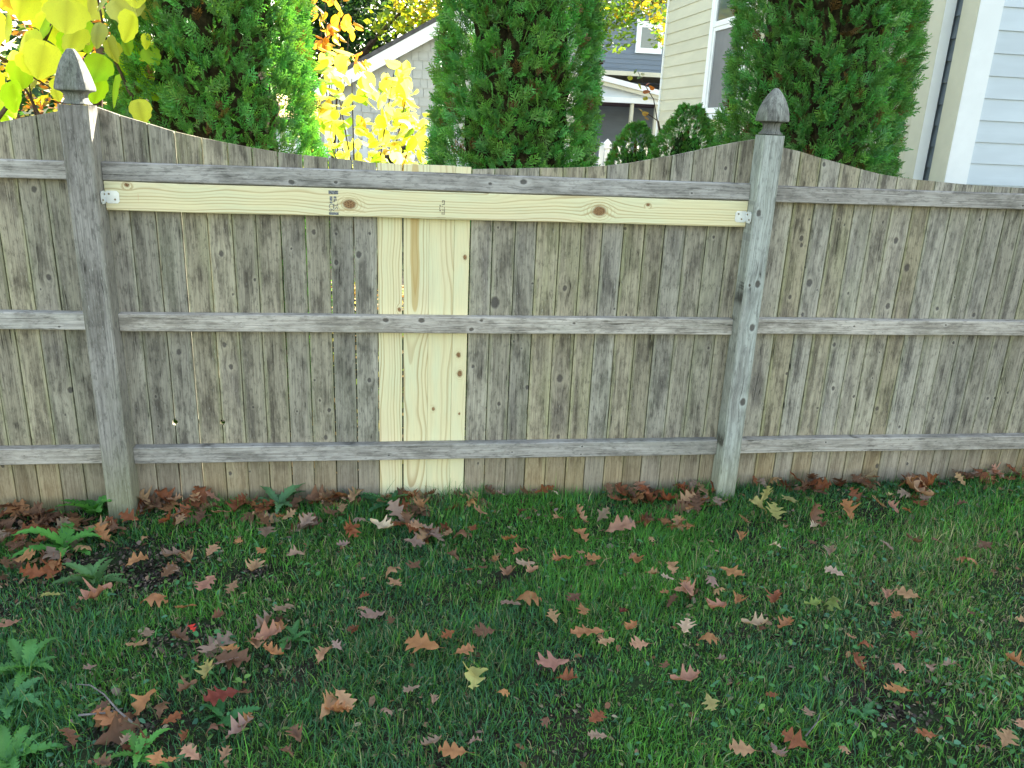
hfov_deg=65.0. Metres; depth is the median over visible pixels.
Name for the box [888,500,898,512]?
oak leaf
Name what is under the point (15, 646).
thistle weed
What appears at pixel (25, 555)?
oak leaf
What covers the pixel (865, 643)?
oak leaf
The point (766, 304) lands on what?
wooden fence
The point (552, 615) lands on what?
oak leaf
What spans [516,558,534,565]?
oak leaf
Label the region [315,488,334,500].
oak leaf
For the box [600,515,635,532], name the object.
oak leaf
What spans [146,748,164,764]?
oak leaf
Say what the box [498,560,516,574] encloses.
oak leaf
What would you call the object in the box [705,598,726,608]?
oak leaf
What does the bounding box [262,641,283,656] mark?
oak leaf
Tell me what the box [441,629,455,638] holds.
oak leaf
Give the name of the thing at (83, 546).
oak leaf
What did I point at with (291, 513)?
oak leaf
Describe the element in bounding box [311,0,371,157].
shrub
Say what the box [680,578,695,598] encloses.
oak leaf
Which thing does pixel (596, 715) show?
oak leaf
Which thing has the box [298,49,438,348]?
yellow shrub
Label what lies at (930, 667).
oak leaf
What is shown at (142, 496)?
oak leaf
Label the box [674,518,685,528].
oak leaf
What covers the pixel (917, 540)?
oak leaf
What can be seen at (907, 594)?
oak leaf
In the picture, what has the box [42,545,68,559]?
oak leaf
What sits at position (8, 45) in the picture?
sky
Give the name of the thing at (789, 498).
oak leaf
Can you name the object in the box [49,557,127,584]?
thistle weed
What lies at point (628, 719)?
clover cover
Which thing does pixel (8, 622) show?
oak leaf
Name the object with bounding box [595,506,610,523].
oak leaf
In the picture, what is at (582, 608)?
oak leaf
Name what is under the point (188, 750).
oak leaf
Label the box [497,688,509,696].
oak leaf
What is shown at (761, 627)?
oak leaf
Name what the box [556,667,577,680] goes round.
oak leaf
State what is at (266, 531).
oak leaf
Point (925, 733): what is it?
oak leaf
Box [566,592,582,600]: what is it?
oak leaf
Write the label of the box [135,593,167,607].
oak leaf
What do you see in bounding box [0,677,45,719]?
thistle weed
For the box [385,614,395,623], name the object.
oak leaf
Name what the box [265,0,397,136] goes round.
distant tree
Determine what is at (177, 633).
oak leaf
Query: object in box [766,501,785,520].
oak leaf
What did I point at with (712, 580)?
oak leaf
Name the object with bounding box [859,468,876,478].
oak leaf
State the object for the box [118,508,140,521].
oak leaf
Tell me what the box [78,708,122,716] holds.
twig
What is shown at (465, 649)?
oak leaf
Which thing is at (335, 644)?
oak leaf
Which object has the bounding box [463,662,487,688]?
oak leaf
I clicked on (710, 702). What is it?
oak leaf
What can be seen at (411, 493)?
oak leaf
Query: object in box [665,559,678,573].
oak leaf
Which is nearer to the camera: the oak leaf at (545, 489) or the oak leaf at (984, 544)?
the oak leaf at (984, 544)
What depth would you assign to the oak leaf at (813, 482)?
3.35 m
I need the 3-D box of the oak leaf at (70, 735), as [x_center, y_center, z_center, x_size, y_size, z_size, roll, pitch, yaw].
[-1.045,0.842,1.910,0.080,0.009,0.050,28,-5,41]
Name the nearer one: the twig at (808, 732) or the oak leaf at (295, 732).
the oak leaf at (295, 732)
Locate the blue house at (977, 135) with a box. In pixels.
[923,0,1023,187]
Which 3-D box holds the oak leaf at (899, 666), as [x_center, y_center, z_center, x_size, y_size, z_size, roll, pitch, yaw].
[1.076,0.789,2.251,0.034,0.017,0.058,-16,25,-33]
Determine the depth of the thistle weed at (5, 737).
1.90 m
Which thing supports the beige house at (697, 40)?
on the lawn ground at (638, 682)
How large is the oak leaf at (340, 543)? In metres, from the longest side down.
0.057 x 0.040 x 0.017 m
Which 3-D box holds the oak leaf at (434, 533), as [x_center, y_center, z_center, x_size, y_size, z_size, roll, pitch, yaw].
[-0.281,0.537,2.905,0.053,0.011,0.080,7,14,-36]
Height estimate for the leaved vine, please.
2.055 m
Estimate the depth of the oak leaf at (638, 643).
2.31 m
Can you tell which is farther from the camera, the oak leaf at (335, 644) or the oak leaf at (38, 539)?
the oak leaf at (38, 539)
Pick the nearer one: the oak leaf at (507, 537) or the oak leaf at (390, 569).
the oak leaf at (390, 569)
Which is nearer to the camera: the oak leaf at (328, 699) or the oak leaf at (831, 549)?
the oak leaf at (328, 699)
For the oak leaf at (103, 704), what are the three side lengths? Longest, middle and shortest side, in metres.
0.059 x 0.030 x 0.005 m
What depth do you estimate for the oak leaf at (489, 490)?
3.25 m
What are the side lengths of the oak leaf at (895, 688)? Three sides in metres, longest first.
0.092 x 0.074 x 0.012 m
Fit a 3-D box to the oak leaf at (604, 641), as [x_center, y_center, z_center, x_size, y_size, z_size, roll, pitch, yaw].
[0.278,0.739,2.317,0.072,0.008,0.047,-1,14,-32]
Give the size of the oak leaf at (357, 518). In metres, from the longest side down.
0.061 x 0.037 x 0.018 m
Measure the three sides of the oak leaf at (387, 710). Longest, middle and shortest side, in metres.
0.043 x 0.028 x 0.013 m
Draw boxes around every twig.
[76,684,132,722]
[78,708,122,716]
[805,713,820,736]
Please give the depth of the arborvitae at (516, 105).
3.46 m
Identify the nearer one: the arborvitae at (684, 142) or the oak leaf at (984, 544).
the oak leaf at (984, 544)
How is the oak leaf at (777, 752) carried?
on the lawn ground at (638, 682)
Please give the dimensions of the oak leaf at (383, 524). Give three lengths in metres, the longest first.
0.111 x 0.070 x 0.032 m
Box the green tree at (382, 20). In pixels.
[266,0,440,92]
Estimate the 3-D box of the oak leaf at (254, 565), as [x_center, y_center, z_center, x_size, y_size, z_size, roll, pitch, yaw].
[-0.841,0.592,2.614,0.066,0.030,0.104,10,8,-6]
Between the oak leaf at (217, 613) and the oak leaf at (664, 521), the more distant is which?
the oak leaf at (664, 521)
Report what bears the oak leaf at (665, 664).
on the lawn ground at (638, 682)
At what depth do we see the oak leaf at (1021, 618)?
2.52 m
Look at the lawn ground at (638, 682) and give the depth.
2.35 m
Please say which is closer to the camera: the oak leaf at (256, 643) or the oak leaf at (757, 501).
the oak leaf at (256, 643)
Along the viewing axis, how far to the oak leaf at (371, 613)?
2.40 m
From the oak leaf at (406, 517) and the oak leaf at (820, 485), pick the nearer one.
the oak leaf at (406, 517)
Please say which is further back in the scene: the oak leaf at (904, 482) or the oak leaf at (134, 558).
the oak leaf at (904, 482)
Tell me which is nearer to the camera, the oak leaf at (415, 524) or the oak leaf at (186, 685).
the oak leaf at (186, 685)
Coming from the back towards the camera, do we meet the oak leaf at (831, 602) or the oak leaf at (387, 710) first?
the oak leaf at (831, 602)
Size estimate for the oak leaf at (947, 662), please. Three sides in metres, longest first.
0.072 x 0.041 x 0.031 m
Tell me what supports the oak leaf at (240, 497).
on the leaf drift
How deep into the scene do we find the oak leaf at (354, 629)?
2.34 m
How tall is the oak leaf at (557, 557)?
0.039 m
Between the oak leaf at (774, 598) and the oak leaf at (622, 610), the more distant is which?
the oak leaf at (774, 598)
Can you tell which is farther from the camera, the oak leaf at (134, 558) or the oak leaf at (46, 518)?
the oak leaf at (46, 518)
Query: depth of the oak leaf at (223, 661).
2.20 m
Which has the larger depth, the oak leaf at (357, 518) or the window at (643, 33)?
the window at (643, 33)
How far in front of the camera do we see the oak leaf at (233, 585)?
2.54 m
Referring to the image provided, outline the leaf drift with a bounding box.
[0,465,1023,753]
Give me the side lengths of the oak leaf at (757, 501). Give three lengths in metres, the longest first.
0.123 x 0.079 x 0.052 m
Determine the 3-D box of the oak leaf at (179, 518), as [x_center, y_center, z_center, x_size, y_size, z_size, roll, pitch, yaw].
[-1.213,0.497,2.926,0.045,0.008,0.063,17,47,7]
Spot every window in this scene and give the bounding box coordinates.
[635,21,663,53]
[702,0,752,118]
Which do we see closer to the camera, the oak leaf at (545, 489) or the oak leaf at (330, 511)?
the oak leaf at (330, 511)
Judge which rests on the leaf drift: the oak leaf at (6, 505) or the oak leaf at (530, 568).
the oak leaf at (6, 505)
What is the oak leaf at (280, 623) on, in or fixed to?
on the lawn ground at (638, 682)
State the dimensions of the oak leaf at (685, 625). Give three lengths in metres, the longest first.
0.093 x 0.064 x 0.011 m
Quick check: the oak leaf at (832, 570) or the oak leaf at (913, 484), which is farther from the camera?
the oak leaf at (913, 484)
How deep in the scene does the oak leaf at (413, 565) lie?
2.69 m
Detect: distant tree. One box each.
[0,0,154,123]
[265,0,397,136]
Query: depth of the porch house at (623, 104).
21.83 m
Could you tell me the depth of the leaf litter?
2.71 m
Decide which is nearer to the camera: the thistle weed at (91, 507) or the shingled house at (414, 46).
the thistle weed at (91, 507)
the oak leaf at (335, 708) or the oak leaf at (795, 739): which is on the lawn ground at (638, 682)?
the oak leaf at (795, 739)
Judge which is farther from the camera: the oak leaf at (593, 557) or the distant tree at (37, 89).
the distant tree at (37, 89)
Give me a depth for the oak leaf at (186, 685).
2.10 m
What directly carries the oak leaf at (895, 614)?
on the lawn ground at (638, 682)
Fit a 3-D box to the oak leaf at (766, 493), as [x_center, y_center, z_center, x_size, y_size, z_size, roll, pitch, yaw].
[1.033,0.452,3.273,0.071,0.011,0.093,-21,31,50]
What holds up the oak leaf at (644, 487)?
on the lawn ground at (638, 682)
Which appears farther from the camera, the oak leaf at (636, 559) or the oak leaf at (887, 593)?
the oak leaf at (636, 559)
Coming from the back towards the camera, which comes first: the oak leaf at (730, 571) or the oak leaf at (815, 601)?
the oak leaf at (730, 571)
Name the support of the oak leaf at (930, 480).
on the lawn ground at (638, 682)
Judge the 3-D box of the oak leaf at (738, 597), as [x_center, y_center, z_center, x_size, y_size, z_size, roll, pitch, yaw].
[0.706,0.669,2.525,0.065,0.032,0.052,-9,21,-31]
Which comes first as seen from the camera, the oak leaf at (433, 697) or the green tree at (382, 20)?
the oak leaf at (433, 697)
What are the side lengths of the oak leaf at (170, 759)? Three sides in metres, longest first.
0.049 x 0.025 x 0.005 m
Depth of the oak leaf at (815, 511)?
3.12 m
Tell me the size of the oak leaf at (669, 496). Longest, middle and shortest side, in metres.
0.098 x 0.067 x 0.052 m
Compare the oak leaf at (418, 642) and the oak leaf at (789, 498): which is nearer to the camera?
the oak leaf at (418, 642)
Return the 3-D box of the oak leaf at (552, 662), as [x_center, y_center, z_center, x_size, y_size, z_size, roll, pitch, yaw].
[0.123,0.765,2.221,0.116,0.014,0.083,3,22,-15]
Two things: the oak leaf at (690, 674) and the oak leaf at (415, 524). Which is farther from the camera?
the oak leaf at (415, 524)
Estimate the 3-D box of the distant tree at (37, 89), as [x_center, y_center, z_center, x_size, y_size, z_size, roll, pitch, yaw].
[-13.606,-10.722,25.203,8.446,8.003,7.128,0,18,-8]
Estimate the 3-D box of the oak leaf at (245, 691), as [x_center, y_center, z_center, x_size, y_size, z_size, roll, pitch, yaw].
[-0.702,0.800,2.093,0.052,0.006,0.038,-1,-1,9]
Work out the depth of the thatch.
2.35 m
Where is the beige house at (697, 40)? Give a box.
[655,0,956,179]
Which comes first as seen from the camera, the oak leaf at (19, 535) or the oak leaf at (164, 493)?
the oak leaf at (19, 535)
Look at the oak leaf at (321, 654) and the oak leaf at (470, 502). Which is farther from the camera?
the oak leaf at (470, 502)
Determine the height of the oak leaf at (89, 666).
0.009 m
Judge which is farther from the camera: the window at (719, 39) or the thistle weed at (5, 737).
the window at (719, 39)
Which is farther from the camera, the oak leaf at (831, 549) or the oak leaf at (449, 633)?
the oak leaf at (831, 549)
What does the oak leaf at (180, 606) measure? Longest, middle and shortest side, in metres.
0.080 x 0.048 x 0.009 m
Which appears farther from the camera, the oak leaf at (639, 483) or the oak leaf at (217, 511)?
the oak leaf at (639, 483)
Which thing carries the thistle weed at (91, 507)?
on the lawn ground at (638, 682)
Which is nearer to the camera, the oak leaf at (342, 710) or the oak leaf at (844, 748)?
the oak leaf at (844, 748)
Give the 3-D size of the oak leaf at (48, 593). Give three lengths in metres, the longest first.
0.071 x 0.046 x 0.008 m
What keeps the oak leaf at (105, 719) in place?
on the lawn ground at (638, 682)
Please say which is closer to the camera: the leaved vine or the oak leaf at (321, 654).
the oak leaf at (321, 654)
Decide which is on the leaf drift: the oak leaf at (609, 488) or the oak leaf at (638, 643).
the oak leaf at (609, 488)
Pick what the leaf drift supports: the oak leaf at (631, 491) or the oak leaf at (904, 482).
the oak leaf at (631, 491)
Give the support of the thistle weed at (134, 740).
on the lawn ground at (638, 682)
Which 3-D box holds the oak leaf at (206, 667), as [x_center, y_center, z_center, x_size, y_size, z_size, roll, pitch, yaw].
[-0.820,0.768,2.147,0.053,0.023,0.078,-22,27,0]
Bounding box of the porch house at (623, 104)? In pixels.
[565,0,666,165]
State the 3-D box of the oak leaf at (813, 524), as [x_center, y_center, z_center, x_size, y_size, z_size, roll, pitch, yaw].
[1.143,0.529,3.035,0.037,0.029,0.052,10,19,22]
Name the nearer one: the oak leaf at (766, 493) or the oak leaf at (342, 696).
the oak leaf at (342, 696)
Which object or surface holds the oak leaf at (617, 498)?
on the lawn ground at (638, 682)
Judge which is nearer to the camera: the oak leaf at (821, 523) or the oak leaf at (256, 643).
the oak leaf at (256, 643)
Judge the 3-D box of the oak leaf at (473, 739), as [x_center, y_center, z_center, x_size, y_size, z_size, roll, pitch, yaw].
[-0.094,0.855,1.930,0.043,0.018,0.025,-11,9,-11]
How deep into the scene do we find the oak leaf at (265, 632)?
2.30 m
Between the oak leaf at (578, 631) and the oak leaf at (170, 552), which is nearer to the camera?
the oak leaf at (578, 631)
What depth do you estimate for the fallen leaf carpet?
4.73 m
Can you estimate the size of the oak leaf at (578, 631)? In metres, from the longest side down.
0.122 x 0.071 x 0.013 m
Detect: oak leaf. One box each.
[0,503,23,506]
[0,527,14,536]
[0,556,14,569]
[0,617,27,626]
[5,542,24,552]
[9,522,38,534]
[11,534,27,541]
[14,548,35,562]
[23,503,41,516]
[28,534,45,541]
[39,516,53,525]
[40,592,59,596]
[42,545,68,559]
[42,560,65,570]
[56,516,70,527]
[59,727,79,748]
[73,545,91,551]
[78,577,118,599]
[82,663,95,669]
[85,700,108,717]
[93,706,127,729]
[93,752,111,765]
[105,516,117,525]
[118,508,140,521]
[119,733,130,744]
[121,551,148,565]
[121,638,147,646]
[130,681,157,715]
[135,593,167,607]
[137,486,151,503]
[140,627,154,636]
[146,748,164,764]
[153,701,169,719]
[154,487,174,509]
[157,710,182,726]
[158,511,170,522]
[160,564,178,578]
[161,547,181,556]
[161,756,180,761]
[167,492,182,500]
[169,621,188,641]
[175,513,186,524]
[175,604,196,607]
[176,675,196,691]
[178,729,188,741]
[179,744,200,760]
[180,549,192,563]
[188,624,195,631]
[190,492,200,501]
[191,486,210,510]
[191,653,198,662]
[194,658,213,678]
[195,572,217,590]
[203,685,245,705]
[205,723,223,736]
[206,490,220,500]
[206,544,220,555]
[210,510,231,512]
[211,607,223,618]
[212,656,238,664]
[215,644,238,650]
[218,745,231,760]
[224,577,238,593]
[225,712,252,738]
[234,492,247,504]
[238,689,251,692]
[238,712,253,726]
[245,558,264,574]
[246,619,280,641]
[246,636,264,647]
[255,547,266,553]
[257,511,270,526]
[257,526,277,537]
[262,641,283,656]
[272,603,296,611]
[275,619,285,632]
[279,744,293,756]
[282,508,295,518]
[285,720,302,742]
[287,544,303,555]
[298,512,315,530]
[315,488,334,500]
[315,646,331,664]
[320,689,345,718]
[320,699,347,711]
[323,506,338,515]
[331,703,352,711]
[332,639,343,651]
[332,685,356,708]
[336,540,349,545]
[338,504,347,512]
[344,516,360,529]
[345,526,361,537]
[347,486,363,502]
[349,624,358,634]
[353,517,364,522]
[359,592,368,597]
[359,608,391,618]
[365,515,392,528]
[379,707,391,715]
[382,566,401,577]
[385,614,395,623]
[386,576,401,585]
[400,511,413,528]
[400,534,424,546]
[403,684,422,692]
[404,488,418,496]
[405,630,441,652]
[406,560,420,568]
[408,520,423,527]
[411,490,429,506]
[421,735,441,745]
[422,488,435,494]
[430,529,442,537]
[430,693,439,703]
[438,740,466,758]
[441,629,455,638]
[443,528,452,535]
[447,547,458,560]
[451,643,474,654]
[453,529,471,537]
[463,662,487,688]
[464,498,476,506]
[468,735,481,743]
[469,523,475,530]
[472,622,496,637]
[473,504,487,514]
[485,484,494,493]
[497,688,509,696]
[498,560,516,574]
[500,599,520,604]
[501,534,516,539]
[511,590,541,605]
[513,542,527,553]
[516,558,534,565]
[520,486,531,493]
[526,559,540,572]
[535,484,554,492]
[536,650,574,671]
[540,716,549,728]
[546,609,560,625]
[552,548,566,560]
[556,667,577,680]
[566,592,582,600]
[570,524,588,541]
[571,624,608,637]
[576,504,588,521]
[576,600,590,614]
[585,552,604,560]
[585,560,596,565]
[586,709,606,724]
[588,729,610,739]
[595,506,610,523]
[598,637,614,645]
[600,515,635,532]
[604,483,613,495]
[610,495,626,500]
[619,607,627,611]
[624,620,636,629]
[628,486,637,497]
[629,552,643,562]
[630,635,650,649]
[633,480,649,493]
[638,484,657,504]
[645,567,658,573]
[658,489,675,500]
[659,658,669,667]
[660,517,670,524]
[661,573,673,579]
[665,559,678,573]
[666,664,700,681]
[672,514,683,530]
[673,482,685,488]
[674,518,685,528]
[674,584,694,593]
[676,618,696,636]
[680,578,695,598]
[689,479,697,488]
[697,482,707,494]
[698,632,718,644]
[702,690,719,710]
[705,572,718,587]
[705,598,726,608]
[713,586,725,594]
[715,653,727,659]
[720,564,744,576]
[729,738,755,756]
[733,590,747,603]
[737,530,748,539]
[739,611,768,625]
[749,494,766,514]
[757,478,766,487]
[758,622,770,631]
[760,486,772,502]
[763,586,782,602]
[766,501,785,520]
[766,691,777,696]
[768,477,781,485]
[768,742,787,756]
[777,615,793,627]
[781,727,811,749]
[782,495,796,502]
[800,478,820,487]
[801,706,814,715]
[804,595,821,605]
[806,473,818,478]
[810,477,830,490]
[810,503,824,531]
[810,520,818,526]
[817,520,827,526]
[821,543,837,556]
[823,591,841,610]
[824,565,847,576]
[838,743,850,753]
[840,499,859,518]
[853,652,866,669]
[857,640,873,647]
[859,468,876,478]
[880,540,892,549]
[882,588,894,598]
[884,681,914,693]
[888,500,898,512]
[888,659,905,672]
[891,610,901,617]
[894,586,925,599]
[897,488,910,497]
[898,476,917,485]
[905,476,934,495]
[906,533,922,542]
[907,631,918,638]
[915,727,936,737]
[916,472,938,492]
[924,661,936,670]
[936,657,960,667]
[953,499,966,504]
[955,472,964,485]
[956,556,976,564]
[976,539,995,548]
[991,462,1004,477]
[995,728,1018,748]
[1005,649,1023,665]
[1006,463,1023,477]
[1014,718,1023,728]
[1016,614,1023,621]
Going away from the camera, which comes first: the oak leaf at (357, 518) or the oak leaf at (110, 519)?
the oak leaf at (110, 519)
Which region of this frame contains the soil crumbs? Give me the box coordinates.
[5,511,944,761]
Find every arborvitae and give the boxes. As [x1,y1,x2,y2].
[99,0,332,426]
[421,0,608,428]
[603,120,660,165]
[643,102,718,159]
[709,0,933,177]
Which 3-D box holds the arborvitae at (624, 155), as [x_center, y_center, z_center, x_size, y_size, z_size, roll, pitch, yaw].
[0.817,-1.036,5.684,0.493,1.588,0.489,0,18,-8]
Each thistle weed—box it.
[0,636,61,689]
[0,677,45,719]
[0,724,66,767]
[9,521,101,558]
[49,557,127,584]
[55,495,111,514]
[106,728,172,767]
[201,699,260,727]
[252,483,304,512]
[277,619,311,651]
[357,488,407,511]
[847,701,879,717]
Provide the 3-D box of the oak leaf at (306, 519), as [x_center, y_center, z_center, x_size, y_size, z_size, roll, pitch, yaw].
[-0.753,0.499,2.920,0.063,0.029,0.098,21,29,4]
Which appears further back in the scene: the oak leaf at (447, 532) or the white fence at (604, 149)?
the white fence at (604, 149)
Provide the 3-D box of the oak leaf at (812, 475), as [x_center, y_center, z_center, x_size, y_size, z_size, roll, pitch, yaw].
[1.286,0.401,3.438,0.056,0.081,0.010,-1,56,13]
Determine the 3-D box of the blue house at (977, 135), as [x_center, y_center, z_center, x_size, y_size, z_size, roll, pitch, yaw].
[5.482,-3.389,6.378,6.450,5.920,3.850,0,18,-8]
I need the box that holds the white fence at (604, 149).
[276,129,646,168]
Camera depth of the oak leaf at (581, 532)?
2.94 m
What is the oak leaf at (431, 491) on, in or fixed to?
on the lawn ground at (638, 682)
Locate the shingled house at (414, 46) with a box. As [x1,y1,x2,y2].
[301,11,575,165]
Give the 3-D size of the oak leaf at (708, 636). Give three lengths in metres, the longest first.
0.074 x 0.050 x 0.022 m
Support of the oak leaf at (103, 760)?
on the lawn ground at (638, 682)
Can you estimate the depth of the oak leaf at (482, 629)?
2.35 m
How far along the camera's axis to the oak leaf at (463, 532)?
2.93 m
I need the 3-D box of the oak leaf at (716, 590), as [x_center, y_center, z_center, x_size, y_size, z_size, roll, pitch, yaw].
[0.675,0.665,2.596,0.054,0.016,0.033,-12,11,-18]
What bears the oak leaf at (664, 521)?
on the lawn ground at (638, 682)
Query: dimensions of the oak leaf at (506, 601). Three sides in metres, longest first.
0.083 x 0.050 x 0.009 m
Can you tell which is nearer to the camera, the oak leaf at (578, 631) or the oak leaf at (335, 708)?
the oak leaf at (335, 708)
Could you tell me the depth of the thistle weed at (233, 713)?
2.04 m
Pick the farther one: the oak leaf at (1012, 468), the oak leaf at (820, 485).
the oak leaf at (1012, 468)
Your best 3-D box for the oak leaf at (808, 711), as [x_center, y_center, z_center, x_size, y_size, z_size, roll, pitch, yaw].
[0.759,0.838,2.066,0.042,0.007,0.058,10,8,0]
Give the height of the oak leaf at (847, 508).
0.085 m
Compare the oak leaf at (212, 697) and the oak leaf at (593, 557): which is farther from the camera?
the oak leaf at (593, 557)
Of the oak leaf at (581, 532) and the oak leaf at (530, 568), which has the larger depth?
the oak leaf at (581, 532)
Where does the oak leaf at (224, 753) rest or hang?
on the lawn ground at (638, 682)
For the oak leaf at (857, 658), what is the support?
on the lawn ground at (638, 682)
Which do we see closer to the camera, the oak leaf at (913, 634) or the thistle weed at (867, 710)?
the thistle weed at (867, 710)
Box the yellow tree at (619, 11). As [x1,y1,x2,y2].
[566,0,667,53]
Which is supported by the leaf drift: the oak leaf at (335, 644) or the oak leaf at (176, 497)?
the oak leaf at (176, 497)
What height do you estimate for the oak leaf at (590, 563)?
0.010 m
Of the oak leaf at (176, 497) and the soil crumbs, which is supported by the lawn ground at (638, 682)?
the soil crumbs
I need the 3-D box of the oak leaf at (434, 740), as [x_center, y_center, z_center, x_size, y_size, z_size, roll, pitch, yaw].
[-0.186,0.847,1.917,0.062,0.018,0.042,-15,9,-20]
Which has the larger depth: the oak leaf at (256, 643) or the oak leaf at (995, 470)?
the oak leaf at (995, 470)
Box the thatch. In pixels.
[0,481,1023,767]
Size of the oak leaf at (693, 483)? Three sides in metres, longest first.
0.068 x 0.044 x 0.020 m
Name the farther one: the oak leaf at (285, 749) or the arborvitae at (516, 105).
the arborvitae at (516, 105)
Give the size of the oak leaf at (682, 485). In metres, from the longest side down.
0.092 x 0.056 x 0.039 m
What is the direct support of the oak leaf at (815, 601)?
on the lawn ground at (638, 682)
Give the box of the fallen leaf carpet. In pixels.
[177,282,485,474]
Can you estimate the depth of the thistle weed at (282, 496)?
3.13 m
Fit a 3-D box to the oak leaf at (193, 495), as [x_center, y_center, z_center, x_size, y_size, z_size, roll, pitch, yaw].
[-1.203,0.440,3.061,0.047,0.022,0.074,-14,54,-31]
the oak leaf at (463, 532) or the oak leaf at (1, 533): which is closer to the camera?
the oak leaf at (1, 533)
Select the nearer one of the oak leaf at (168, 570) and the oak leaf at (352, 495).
the oak leaf at (168, 570)
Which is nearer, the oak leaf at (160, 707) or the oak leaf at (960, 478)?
the oak leaf at (160, 707)
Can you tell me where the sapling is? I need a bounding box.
[627,69,660,133]
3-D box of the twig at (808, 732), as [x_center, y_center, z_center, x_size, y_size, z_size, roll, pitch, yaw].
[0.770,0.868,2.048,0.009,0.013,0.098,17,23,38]
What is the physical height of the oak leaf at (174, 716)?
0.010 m
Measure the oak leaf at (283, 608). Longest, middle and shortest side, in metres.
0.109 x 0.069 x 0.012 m
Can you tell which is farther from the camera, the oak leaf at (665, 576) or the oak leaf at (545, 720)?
the oak leaf at (665, 576)
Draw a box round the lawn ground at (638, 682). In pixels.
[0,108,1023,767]
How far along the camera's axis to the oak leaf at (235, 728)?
1.96 m
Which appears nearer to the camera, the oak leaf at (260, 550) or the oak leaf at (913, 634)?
the oak leaf at (913, 634)
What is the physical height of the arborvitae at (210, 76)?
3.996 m
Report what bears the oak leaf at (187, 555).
on the lawn ground at (638, 682)
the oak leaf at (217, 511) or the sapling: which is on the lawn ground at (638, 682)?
the sapling
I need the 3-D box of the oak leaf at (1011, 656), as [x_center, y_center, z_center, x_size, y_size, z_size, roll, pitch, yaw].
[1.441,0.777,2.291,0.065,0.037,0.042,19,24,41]
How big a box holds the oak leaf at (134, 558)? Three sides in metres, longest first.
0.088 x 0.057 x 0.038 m
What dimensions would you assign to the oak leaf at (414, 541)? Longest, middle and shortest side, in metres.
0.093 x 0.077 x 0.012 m
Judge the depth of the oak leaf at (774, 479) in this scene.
3.41 m
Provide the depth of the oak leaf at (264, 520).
2.92 m
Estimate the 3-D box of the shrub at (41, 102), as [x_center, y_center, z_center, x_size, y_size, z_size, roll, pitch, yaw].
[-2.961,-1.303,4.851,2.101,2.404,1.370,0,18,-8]
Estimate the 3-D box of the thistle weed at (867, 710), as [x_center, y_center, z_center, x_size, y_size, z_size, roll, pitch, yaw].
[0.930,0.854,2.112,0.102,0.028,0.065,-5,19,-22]
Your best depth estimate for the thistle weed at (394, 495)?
3.15 m
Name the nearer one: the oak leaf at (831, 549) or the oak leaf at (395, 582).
the oak leaf at (395, 582)
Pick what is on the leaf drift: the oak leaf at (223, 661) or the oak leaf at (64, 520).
the oak leaf at (64, 520)
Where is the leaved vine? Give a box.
[0,0,162,125]
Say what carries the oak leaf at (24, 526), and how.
on the leaf drift
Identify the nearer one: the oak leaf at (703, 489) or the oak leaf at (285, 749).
the oak leaf at (285, 749)
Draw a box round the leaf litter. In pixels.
[0,477,1023,767]
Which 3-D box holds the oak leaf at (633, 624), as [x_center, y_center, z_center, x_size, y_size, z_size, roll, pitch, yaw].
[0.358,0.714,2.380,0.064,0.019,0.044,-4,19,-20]
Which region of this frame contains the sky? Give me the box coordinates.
[0,0,442,117]
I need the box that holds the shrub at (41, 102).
[0,1,147,121]
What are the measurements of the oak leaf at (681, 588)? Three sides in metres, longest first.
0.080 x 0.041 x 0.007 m
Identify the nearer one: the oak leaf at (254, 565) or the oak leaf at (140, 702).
the oak leaf at (140, 702)
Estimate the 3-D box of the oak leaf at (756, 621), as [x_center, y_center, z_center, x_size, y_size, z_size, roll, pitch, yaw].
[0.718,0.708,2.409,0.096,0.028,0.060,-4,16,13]
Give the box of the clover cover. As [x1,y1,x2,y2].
[6,479,1023,767]
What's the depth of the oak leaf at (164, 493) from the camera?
3.06 m
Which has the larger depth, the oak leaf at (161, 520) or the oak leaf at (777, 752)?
the oak leaf at (161, 520)
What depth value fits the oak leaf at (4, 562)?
2.63 m
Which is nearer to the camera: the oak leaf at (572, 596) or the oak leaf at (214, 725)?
the oak leaf at (214, 725)
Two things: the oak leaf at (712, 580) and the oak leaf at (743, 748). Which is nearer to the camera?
the oak leaf at (743, 748)
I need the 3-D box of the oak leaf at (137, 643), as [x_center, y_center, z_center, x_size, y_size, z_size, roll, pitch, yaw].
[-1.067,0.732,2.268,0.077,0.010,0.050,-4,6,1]
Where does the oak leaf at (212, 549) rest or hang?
on the lawn ground at (638, 682)
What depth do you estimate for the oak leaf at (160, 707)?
2.03 m
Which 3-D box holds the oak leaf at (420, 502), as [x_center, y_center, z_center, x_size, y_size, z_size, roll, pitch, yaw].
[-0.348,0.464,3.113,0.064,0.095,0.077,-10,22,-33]
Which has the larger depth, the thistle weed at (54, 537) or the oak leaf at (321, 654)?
the thistle weed at (54, 537)
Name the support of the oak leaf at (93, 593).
on the lawn ground at (638, 682)
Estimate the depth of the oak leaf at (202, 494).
3.08 m
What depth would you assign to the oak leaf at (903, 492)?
3.32 m
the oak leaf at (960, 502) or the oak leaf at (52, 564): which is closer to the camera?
the oak leaf at (52, 564)
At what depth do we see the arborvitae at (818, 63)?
3.69 m
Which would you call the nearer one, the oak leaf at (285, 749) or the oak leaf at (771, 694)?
the oak leaf at (285, 749)
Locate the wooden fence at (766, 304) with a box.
[0,48,1023,520]

